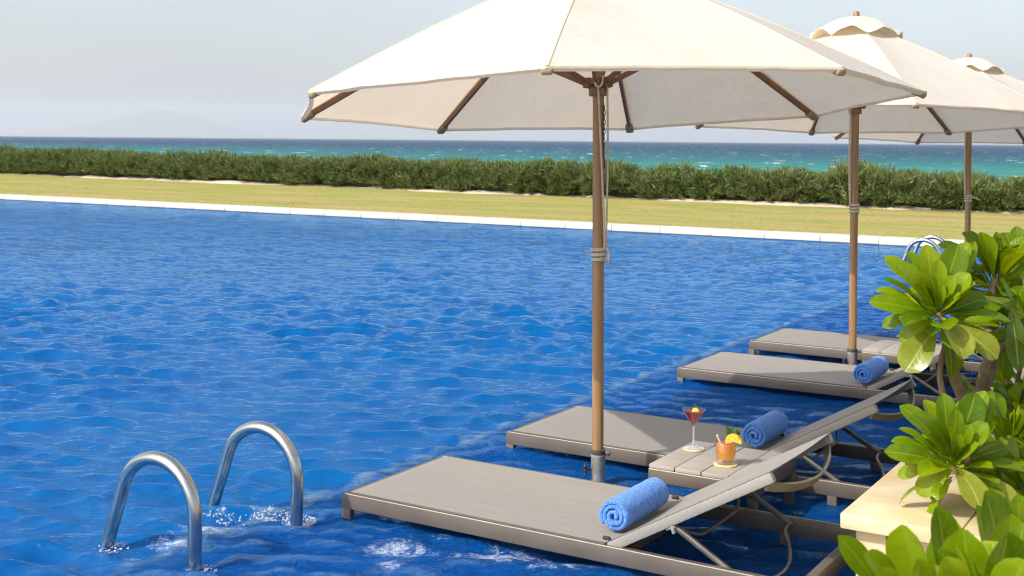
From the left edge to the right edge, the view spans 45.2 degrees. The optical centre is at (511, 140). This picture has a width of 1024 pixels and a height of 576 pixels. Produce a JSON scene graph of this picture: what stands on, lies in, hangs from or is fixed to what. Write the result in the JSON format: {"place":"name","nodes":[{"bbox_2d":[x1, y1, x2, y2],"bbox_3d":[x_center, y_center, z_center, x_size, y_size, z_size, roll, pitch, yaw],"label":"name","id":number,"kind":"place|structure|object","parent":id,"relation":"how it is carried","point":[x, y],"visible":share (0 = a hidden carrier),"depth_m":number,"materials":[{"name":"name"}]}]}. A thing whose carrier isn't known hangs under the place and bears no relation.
{"place":"outdoors","nodes":[
{"label":"outdoors","id":0,"kind":"place"},
{"bbox_2d":[0,109,283,137],"bbox_3d":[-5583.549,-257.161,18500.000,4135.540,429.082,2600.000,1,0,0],"label":"mountain","id":1,"kind":"structure","parent":0,"point":[157,123],"depth_m":17683.63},
{"bbox_2d":[288,130,574,140],"bbox_3d":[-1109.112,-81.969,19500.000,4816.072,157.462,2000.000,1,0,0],"label":"mountain","id":2,"kind":"structure","parent":0,"point":[402,134],"depth_m":18864.77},
{"bbox_2d":[5,199,941,247],"bbox_3d":[-37.982,1.856,28.373,91.950,1.370,28.800,1,0,32],"label":"pool edge","id":3,"kind":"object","parent":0,"point":[473,223],"depth_m":22.35,"materials":[{"name":"tile"}]},
{"bbox_2d":[0,194,963,247],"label":"pool coping","id":4,"kind":"object","parent":3,"relation":"on","point":[845,238],"visible":0.91,"depth_m":22.02,"materials":[{"name":"stone"}]},
{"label":"pool ledge","id":5,"kind":"structure","parent":3,"relation":"on","visible":0},
{"bbox_2d":[99,421,302,570],"bbox_3d":[-1.203,1.920,4.713,0.580,1.590,0.609,1,0,32],"label":"pool ladder","id":6,"kind":"object","parent":5,"relation":"attached to","point":[176,469],"visible":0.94,"depth_m":4.54,"materials":[{"name":"silver metal"}]},
{"bbox_2d":[342,433,855,575],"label":"sun lounger","id":7,"kind":"object","parent":5,"relation":"on","point":[486,494],"visible":0.91,"depth_m":4.68,"materials":[{"name":"beige metal"}]},
{"bbox_2d":[599,477,668,530],"bbox_3d":[0.464,1.367,4.631,0.123,0.115,0.384,1,0,32],"label":"rolled towel","id":8,"kind":"object","parent":7,"relation":"on","point":[630,506],"visible":1,"depth_m":4.54,"materials":[{"name":"fabric"}]},
{"bbox_2d":[300,0,926,482],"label":"parasol","id":9,"kind":"object","parent":5,"relation":"on","point":[600,66],"visible":0.98,"depth_m":5.40,"materials":[{"name":"fabric"}]},
{"bbox_2d":[506,379,915,505],"bbox_3d":[0.970,1.373,5.829,1.920,0.562,0.701,1,0,32],"label":"sun lounger","id":10,"kind":"object","parent":5,"relation":"on","point":[638,439],"visible":0.65,"depth_m":5.83,"materials":[{"name":"metal"}]},
{"bbox_2d":[742,410,788,446],"bbox_3d":[1.207,1.374,5.859,0.124,0.117,0.338,1,0,32],"label":"rolled towel","id":11,"kind":"object","parent":10,"relation":"on","point":[765,428],"visible":1,"depth_m":5.75,"materials":[{"name":"fabric"}]},
{"bbox_2d":[648,441,795,528],"bbox_3d":[0.882,1.494,5.145,0.465,0.317,0.479,1,0,32],"label":"side table","id":12,"kind":"object","parent":5,"relation":"on","point":[681,467],"visible":0.46,"depth_m":5.06,"materials":[{"name":"grey wood"}]},
{"bbox_2d":[683,446,703,451],"bbox_3d":[0.783,1.331,5.303,0.092,0.006,0.092,1,0,0],"label":"coaster","id":13,"kind":"object","parent":12,"relation":"on","point":[685,449],"visible":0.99,"depth_m":5.27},
{"bbox_2d":[683,404,703,449],"bbox_3d":[0.784,1.232,5.303,0.102,0.192,0.102,1,0,0],"label":"martini glass","id":14,"kind":"object","parent":13,"relation":"on","point":[694,414],"visible":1,"depth_m":5.29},
{"bbox_2d":[713,460,737,467],"bbox_3d":[0.878,1.331,5.056,0.100,0.006,0.100,1,0,0],"label":"coaster","id":15,"kind":"object","parent":12,"relation":"on","point":[720,462],"visible":0.98,"depth_m":5.05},
{"bbox_2d":[715,425,741,464],"bbox_3d":[0.890,1.248,5.056,0.106,0.162,0.084,1,0,0],"label":"tumbler","id":16,"kind":"object","parent":15,"relation":"on","point":[725,450],"visible":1,"depth_m":5.04,"materials":[{"name":"orange glass"}]},
{"bbox_2d":[677,326,995,405],"bbox_3d":[2.044,1.382,7.575,1.920,0.562,0.701,1,0,32],"label":"sun lounger","id":17,"kind":"object","parent":5,"relation":"on","point":[820,377],"visible":0.7,"depth_m":7.58,"materials":[{"name":"fabric"}]},
{"bbox_2d":[853,356,888,382],"bbox_3d":[2.168,1.383,7.422,0.125,0.116,0.386,1,0,32],"label":"rolled towel","id":18,"kind":"object","parent":17,"relation":"on","point":[871,369],"visible":1,"depth_m":7.29,"materials":[{"name":"fabric"}]},
{"bbox_2d":[692,11,1023,364],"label":"parasol","id":19,"kind":"object","parent":5,"relation":"on","point":[959,98],"visible":0.73,"depth_m":8.14,"materials":[{"name":"fabric"}]},
{"bbox_2d":[749,322,1003,371],"bbox_3d":[2.708,1.388,8.653,1.920,0.562,0.701,1,0,32],"label":"sun lounger","id":20,"kind":"object","parent":5,"relation":"on","point":[814,343],"visible":0.31,"depth_m":8.80,"materials":[{"name":"fabric"}]},
{"bbox_2d":[862,339,946,387],"bbox_3d":[2.577,1.509,8.008,0.465,0.317,0.479,1,0,32],"label":"side table","id":21,"kind":"object","parent":5,"relation":"on","point":[887,350],"visible":0.4,"depth_m":7.91,"materials":[{"name":"beige metal"}]},
{"bbox_2d":[902,235,943,260],"bbox_3d":[5.033,1.974,15.095,0.580,1.590,0.609,1,0,32],"label":"pool ladder","id":22,"kind":"object","parent":5,"relation":"attached to","point":[919,241],"visible":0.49,"depth_m":14.89,"materials":[{"name":"silver metal"}]},
{"bbox_2d":[829,53,1023,241],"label":"parasol","id":23,"kind":"object","parent":5,"relation":"on","point":[997,74],"visible":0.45,"depth_m":11.80,"materials":[{"name":"fabric"}]},
{"bbox_2d":[0,199,1021,575],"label":"pool water","id":24,"kind":"structure","parent":0,"point":[346,353],"depth_m":8.23,"materials":[{"name":"blue liquid"}]},
{"bbox_2d":[0,174,1023,239],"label":"lawn","id":25,"kind":"structure","parent":0,"point":[906,223],"depth_m":26.39,"materials":[{"name":"plant"}]},
{"bbox_2d":[0,142,1023,211],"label":"hedge","id":26,"kind":"object","parent":25,"relation":"on","point":[881,186],"visible":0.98,"depth_m":31.75,"materials":[{"name":"green plant"}]},
{"bbox_2d":[0,172,1023,213],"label":"sand strip","id":27,"kind":"object","parent":25,"relation":"on","point":[819,204],"visible":0.32,"depth_m":31.35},
{"bbox_2d":[0,136,1023,180],"bbox_3d":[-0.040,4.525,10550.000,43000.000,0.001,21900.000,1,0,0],"label":"sea","id":28,"kind":"structure","parent":0,"point":[1003,161],"depth_m":552.59,"materials":[{"name":"liquid"}]},
{"bbox_2d":[0,0,1023,144],"label":"sky","id":29,"kind":"structure","parent":0,"point":[248,65],"materials":[{"name":"white"}]},
{"bbox_2d":[838,490,1023,575],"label":"leafy shrub","id":30,"kind":"object","parent":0,"point":[954,548],"visible":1,"depth_m":2.09,"materials":[{"name":"green plant"}]},
{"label":"ground","id":31,"kind":"structure","parent":0,"visible":0},
{"bbox_2d":[840,367,1023,575],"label":"planter","id":32,"kind":"object","parent":31,"relation":"on","point":[875,515],"visible":0.16,"depth_m":4.12,"materials":[{"name":"stone"}]},
{"bbox_2d":[869,226,1023,474],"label":"leafy shrub","id":33,"kind":"object","parent":32,"relation":"on","point":[932,278],"visible":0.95,"depth_m":4.47,"materials":[{"name":"green plant"}]},
{"bbox_2d":[884,374,1023,514],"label":"leafy shrub","id":34,"kind":"object","parent":32,"relation":"on","point":[962,430],"visible":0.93,"depth_m":4.10,"materials":[{"name":"green plant"}]}
]}

